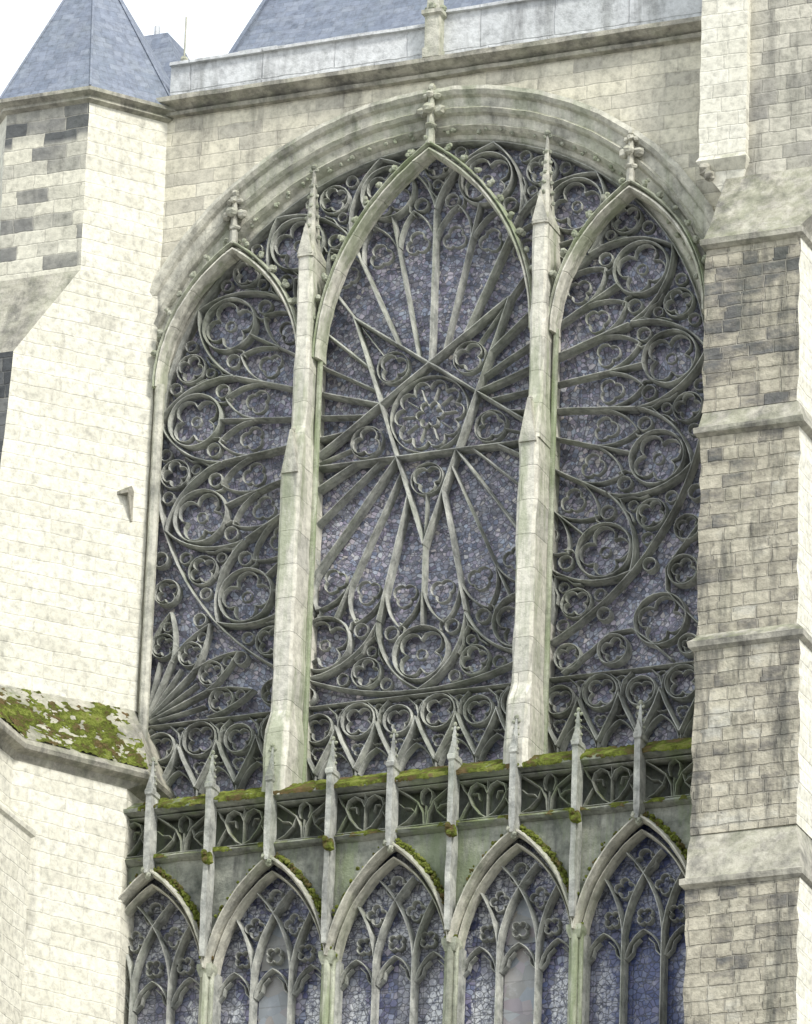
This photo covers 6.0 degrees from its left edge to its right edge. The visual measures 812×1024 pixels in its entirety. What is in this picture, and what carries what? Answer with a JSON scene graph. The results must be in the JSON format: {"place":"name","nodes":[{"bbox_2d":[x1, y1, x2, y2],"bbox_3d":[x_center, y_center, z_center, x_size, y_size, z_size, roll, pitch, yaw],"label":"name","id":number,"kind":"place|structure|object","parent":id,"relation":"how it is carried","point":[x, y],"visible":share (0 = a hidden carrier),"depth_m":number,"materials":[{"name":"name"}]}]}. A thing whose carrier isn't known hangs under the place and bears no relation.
{"place":"outdoors","nodes":[
{"label":"outdoors","id":0,"kind":"place"},
{"bbox_2d":[0,0,261,94],"label":"sky","id":1,"kind":"structure","parent":0,"point":[213,26],"materials":[{"name":"white"}]},
{"bbox_3d":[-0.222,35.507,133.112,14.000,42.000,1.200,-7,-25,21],"label":"base wall","id":2,"kind":"object","parent":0,"visible":0},
{"bbox_2d":[118,866,213,1023],"bbox_3d":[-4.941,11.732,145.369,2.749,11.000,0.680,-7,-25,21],"label":"lancet window","id":3,"kind":"structure","parent":2,"relation":"on","point":[163,977],"depth_m":146.90,"materials":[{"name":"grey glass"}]},
{"bbox_2d":[197,963,217,1023],"bbox_3d":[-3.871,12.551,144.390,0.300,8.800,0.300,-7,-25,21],"label":"column","id":4,"kind":"structure","parent":2,"relation":"on","point":[206,991],"depth_m":145.83,"materials":[{"name":"stone"}]},
{"bbox_2d":[199,852,337,1023],"bbox_3d":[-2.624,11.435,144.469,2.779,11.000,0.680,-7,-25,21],"label":"lancet window","id":5,"kind":"structure","parent":2,"relation":"on","point":[263,948],"depth_m":146.10,"materials":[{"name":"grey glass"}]},
{"bbox_2d":[318,950,338,1023],"bbox_3d":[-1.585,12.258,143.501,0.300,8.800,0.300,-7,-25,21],"label":"column","id":6,"kind":"structure","parent":2,"relation":"on","point":[329,960],"depth_m":144.89,"materials":[{"name":"stone"}]},
{"bbox_2d":[321,838,457,1023],"bbox_3d":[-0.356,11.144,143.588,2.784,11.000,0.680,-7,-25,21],"label":"lancet window","id":7,"kind":"structure","parent":2,"relation":"on","point":[386,934],"depth_m":145.17,"materials":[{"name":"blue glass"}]},
{"bbox_2d":[125,762,692,931],"bbox_3d":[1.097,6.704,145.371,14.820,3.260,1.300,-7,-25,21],"label":"gallery wall","id":8,"kind":"structure","parent":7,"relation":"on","point":[550,828],"depth_m":145.54,"materials":[{"name":"stone"}]},
{"bbox_2d":[126,817,144,858],"bbox_3d":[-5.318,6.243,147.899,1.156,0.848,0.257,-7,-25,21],"label":"balustrade panel","id":9,"kind":"object","parent":8,"relation":"on","point":[133,825],"visible":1,"depth_m":147.80,"materials":[{"name":"stone"}]},
{"bbox_2d":[140,757,159,879],"bbox_3d":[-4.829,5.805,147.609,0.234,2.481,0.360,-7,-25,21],"label":"gallery pinnacle","id":10,"kind":"object","parent":8,"relation":"attached to","point":[150,827],"visible":1,"depth_m":147.47,"materials":[{"name":"stone"}]},
{"bbox_2d":[156,810,204,853],"bbox_3d":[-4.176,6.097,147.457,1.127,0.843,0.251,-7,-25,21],"label":"balustrade panel","id":11,"kind":"object","parent":8,"relation":"on","point":[185,839],"visible":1,"depth_m":147.46,"materials":[{"name":"stone"}]},
{"bbox_2d":[199,750,219,957],"bbox_3d":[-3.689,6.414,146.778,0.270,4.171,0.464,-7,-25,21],"label":"gallery pinnacle","id":12,"kind":"object","parent":8,"relation":"attached to","point":[207,853],"visible":1,"depth_m":146.66,"materials":[{"name":"stone"}]},
{"bbox_2d":[216,804,264,846],"bbox_3d":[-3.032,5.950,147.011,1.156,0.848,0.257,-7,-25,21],"label":"balustrade panel","id":13,"kind":"object","parent":8,"relation":"on","point":[248,811],"visible":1,"depth_m":147.03,"materials":[{"name":"stone"}]},
{"bbox_2d":[261,743,276,866],"bbox_3d":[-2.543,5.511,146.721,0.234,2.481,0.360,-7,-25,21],"label":"gallery pinnacle","id":14,"kind":"object","parent":8,"relation":"attached to","point":[270,826],"visible":1,"depth_m":146.54,"materials":[{"name":"stone"}]},
{"bbox_2d":[275,797,325,841],"bbox_3d":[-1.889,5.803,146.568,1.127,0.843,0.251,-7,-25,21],"label":"balustrade panel","id":15,"kind":"object","parent":8,"relation":"on","point":[306,826],"visible":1,"depth_m":146.57,"materials":[{"name":"stone"}]},
{"bbox_2d":[321,736,339,944],"bbox_3d":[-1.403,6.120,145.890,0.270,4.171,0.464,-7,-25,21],"label":"gallery pinnacle","id":16,"kind":"object","parent":8,"relation":"attached to","point":[332,779],"visible":1,"depth_m":145.78,"materials":[{"name":"stone"}]},
{"bbox_2d":[335,790,385,834],"bbox_3d":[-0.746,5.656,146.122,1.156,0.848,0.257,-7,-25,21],"label":"balustrade panel","id":17,"kind":"object","parent":8,"relation":"on","point":[367,800],"visible":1,"depth_m":146.15,"materials":[{"name":"stone"}]},
{"bbox_2d":[383,729,400,852],"bbox_3d":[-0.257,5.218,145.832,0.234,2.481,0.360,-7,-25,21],"label":"gallery pinnacle","id":18,"kind":"object","parent":8,"relation":"attached to","point":[392,795],"visible":1,"depth_m":145.69,"materials":[{"name":"stone"}]},
{"bbox_2d":[123,737,691,821],"bbox_3d":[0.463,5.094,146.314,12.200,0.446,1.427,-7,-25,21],"label":"window sill","id":19,"kind":"structure","parent":8,"relation":"on","point":[467,771],"depth_m":145.78,"materials":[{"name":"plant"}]},
{"bbox_2d":[261,164,326,794],"bbox_3d":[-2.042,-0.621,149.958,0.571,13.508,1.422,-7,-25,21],"label":"mullion pier","id":20,"kind":"structure","parent":19,"relation":"on","point":[288,730],"depth_m":149.17,"materials":[{"name":"stone"}]},
{"bbox_2d":[148,661,694,795],"bbox_3d":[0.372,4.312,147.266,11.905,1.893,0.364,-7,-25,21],"label":"arcade tracery","id":21,"kind":"object","parent":19,"relation":"on","point":[414,727],"visible":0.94,"depth_m":147.36,"materials":[{"name":"stone"}]},
{"bbox_2d":[503,130,563,768],"bbox_3d":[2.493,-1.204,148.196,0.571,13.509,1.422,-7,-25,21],"label":"mullion pier","id":22,"kind":"structure","parent":19,"relation":"on","point":[533,666],"depth_m":147.44,"materials":[{"name":"stone"}]},
{"bbox_2d":[397,783,447,827],"bbox_3d":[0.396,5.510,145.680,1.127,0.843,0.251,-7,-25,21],"label":"balustrade panel","id":23,"kind":"object","parent":8,"relation":"on","point":[427,811],"visible":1,"depth_m":145.67,"materials":[{"name":"stone"}]},
{"bbox_2d":[444,722,461,931],"bbox_3d":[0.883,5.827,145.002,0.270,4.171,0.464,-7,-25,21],"label":"gallery pinnacle","id":24,"kind":"object","parent":8,"relation":"attached to","point":[454,765],"visible":1,"depth_m":144.88,"materials":[{"name":"stone"}]},
{"bbox_2d":[459,776,508,821],"bbox_3d":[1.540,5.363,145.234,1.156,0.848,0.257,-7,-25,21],"label":"balustrade panel","id":25,"kind":"object","parent":8,"relation":"on","point":[490,785],"visible":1,"depth_m":145.25,"materials":[{"name":"stone"}]},
{"bbox_2d":[506,714,521,839],"bbox_3d":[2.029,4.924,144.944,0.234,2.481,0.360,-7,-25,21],"label":"gallery pinnacle","id":26,"kind":"object","parent":8,"relation":"attached to","point":[514,810],"visible":1,"depth_m":144.77,"materials":[{"name":"stone"}]},
{"bbox_2d":[520,768,571,813],"bbox_3d":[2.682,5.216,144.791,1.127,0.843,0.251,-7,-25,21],"label":"balustrade panel","id":27,"kind":"object","parent":8,"relation":"on","point":[558,788],"visible":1,"depth_m":144.79,"materials":[{"name":"stone"}]},
{"bbox_2d":[568,707,585,917],"bbox_3d":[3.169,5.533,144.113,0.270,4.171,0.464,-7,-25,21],"label":"gallery pinnacle","id":28,"kind":"object","parent":8,"relation":"attached to","point":[578,750],"visible":1,"depth_m":143.99,"materials":[{"name":"stone"}]},
{"bbox_2d":[582,761,633,806],"bbox_3d":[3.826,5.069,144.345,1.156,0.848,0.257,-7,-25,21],"label":"balustrade panel","id":29,"kind":"object","parent":8,"relation":"on","point":[615,769],"visible":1,"depth_m":144.37,"materials":[{"name":"stone"}]},
{"bbox_2d":[630,700,647,825],"bbox_3d":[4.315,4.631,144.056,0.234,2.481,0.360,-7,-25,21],"label":"gallery pinnacle","id":30,"kind":"object","parent":8,"relation":"attached to","point":[639,776],"visible":1,"depth_m":143.91,"materials":[{"name":"stone"}]},
{"bbox_2d":[645,755,692,800],"bbox_3d":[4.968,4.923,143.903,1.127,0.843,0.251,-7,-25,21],"label":"balustrade panel","id":31,"kind":"object","parent":8,"relation":"on","point":[676,784],"visible":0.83,"depth_m":143.91,"materials":[{"name":"stone"}]},
{"bbox_2d":[441,936,461,1023],"bbox_3d":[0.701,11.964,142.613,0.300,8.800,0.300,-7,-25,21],"label":"column","id":32,"kind":"structure","parent":2,"relation":"on","point":[453,947],"depth_m":143.95,"materials":[{"name":"stone"}]},
{"bbox_2d":[444,824,583,1023],"bbox_3d":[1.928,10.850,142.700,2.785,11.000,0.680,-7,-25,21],"label":"lancet window","id":33,"kind":"structure","parent":2,"relation":"on","point":[511,919],"depth_m":144.23,"materials":[{"name":"blue glass"}]},
{"bbox_2d":[566,923,586,1023],"bbox_3d":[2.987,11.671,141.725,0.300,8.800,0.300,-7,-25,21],"label":"column","id":34,"kind":"structure","parent":2,"relation":"on","point":[576,935],"depth_m":143.02,"materials":[{"name":"stone"}]},
{"bbox_2d":[572,811,687,1023],"bbox_3d":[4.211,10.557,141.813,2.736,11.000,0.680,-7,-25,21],"label":"lancet window","id":35,"kind":"structure","parent":2,"relation":"on","point":[630,910],"depth_m":143.35,"materials":[{"name":"blue glass"}]},
{"label":"ground","id":36,"kind":"structure","parent":0,"visible":0},
{"bbox_2d":[0,0,175,1023],"bbox_3d":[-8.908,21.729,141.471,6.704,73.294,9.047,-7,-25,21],"label":"turret buttress","id":37,"kind":"structure","parent":36,"relation":"on","point":[84,120],"depth_m":150.67,"materials":[{"name":"beige stone"}]},
{"bbox_2d":[144,25,188,79],"bbox_3d":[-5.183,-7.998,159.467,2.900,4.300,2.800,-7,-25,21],"label":"roof","id":38,"kind":"structure","parent":37,"relation":"on","point":[167,48],"depth_m":159.36,"materials":[{"name":"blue stone"}]},
{"bbox_2d":[150,16,720,521],"bbox_3d":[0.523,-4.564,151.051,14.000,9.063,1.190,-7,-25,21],"label":"facade wall","id":39,"kind":"structure","parent":37,"relation":"attached to","point":[590,100],"depth_m":152.25,"materials":[{"name":"stone"}]},
{"bbox_2d":[150,190,296,392],"bbox_3d":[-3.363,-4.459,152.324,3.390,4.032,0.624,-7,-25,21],"label":"arch gable","id":40,"kind":"structure","parent":39,"relation":"attached to","point":[218,264],"depth_m":152.54,"materials":[{"name":"stone"}]},
{"bbox_2d":[229,0,501,52],"bbox_3d":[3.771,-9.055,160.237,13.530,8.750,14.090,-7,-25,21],"label":"slate roof","id":41,"kind":"structure","parent":39,"relation":"on","point":[271,23],"depth_m":157.45,"materials":[{"name":"stone"}]},
{"bbox_2d":[312,83,531,364],"bbox_3d":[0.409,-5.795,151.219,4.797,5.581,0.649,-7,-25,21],"label":"arch gable","id":42,"kind":"structure","parent":39,"relation":"attached to","point":[406,173],"depth_m":151.59,"materials":[{"name":"stone"}]},
{"bbox_2d":[148,140,703,797],"bbox_3d":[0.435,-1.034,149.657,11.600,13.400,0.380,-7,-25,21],"label":"rose window","id":43,"kind":"structure","parent":39,"relation":"attached to","point":[426,392],"depth_m":149.72,"materials":[{"name":"blue glass"}]},
{"bbox_2d":[421,0,446,57],"bbox_3d":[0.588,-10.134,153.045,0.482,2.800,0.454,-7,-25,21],"label":"parapet post","id":44,"kind":"object","parent":39,"relation":"on","point":[434,13],"visible":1,"depth_m":152.64,"materials":[{"name":"stone"}]},
{"bbox_2d":[169,0,701,94],"bbox_3d":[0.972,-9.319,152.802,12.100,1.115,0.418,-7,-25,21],"label":"parapet","id":45,"kind":"structure","parent":39,"relation":"on","point":[492,24],"depth_m":152.84,"materials":[{"name":"grey stone"}]},
{"bbox_2d":[181,17,187,60],"bbox_3d":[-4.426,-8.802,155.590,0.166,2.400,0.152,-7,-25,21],"label":"finial post","id":46,"kind":"object","parent":45,"relation":"on","point":[183,57],"visible":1,"depth_m":155.81,"materials":[{"name":"stone"}]},
{"bbox_2d":[548,128,705,337],"bbox_3d":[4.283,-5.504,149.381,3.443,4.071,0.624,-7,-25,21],"label":"arch gable","id":47,"kind":"structure","parent":39,"relation":"attached to","point":[622,196],"depth_m":149.59,"materials":[{"name":"stone"}]},
{"bbox_2d":[679,0,811,1023],"bbox_3d":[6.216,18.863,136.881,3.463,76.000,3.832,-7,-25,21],"label":"stepped buttress","id":48,"kind":"structure","parent":36,"relation":"on","point":[745,883],"depth_m":143.53,"materials":[{"name":"grey stone"}]}
]}

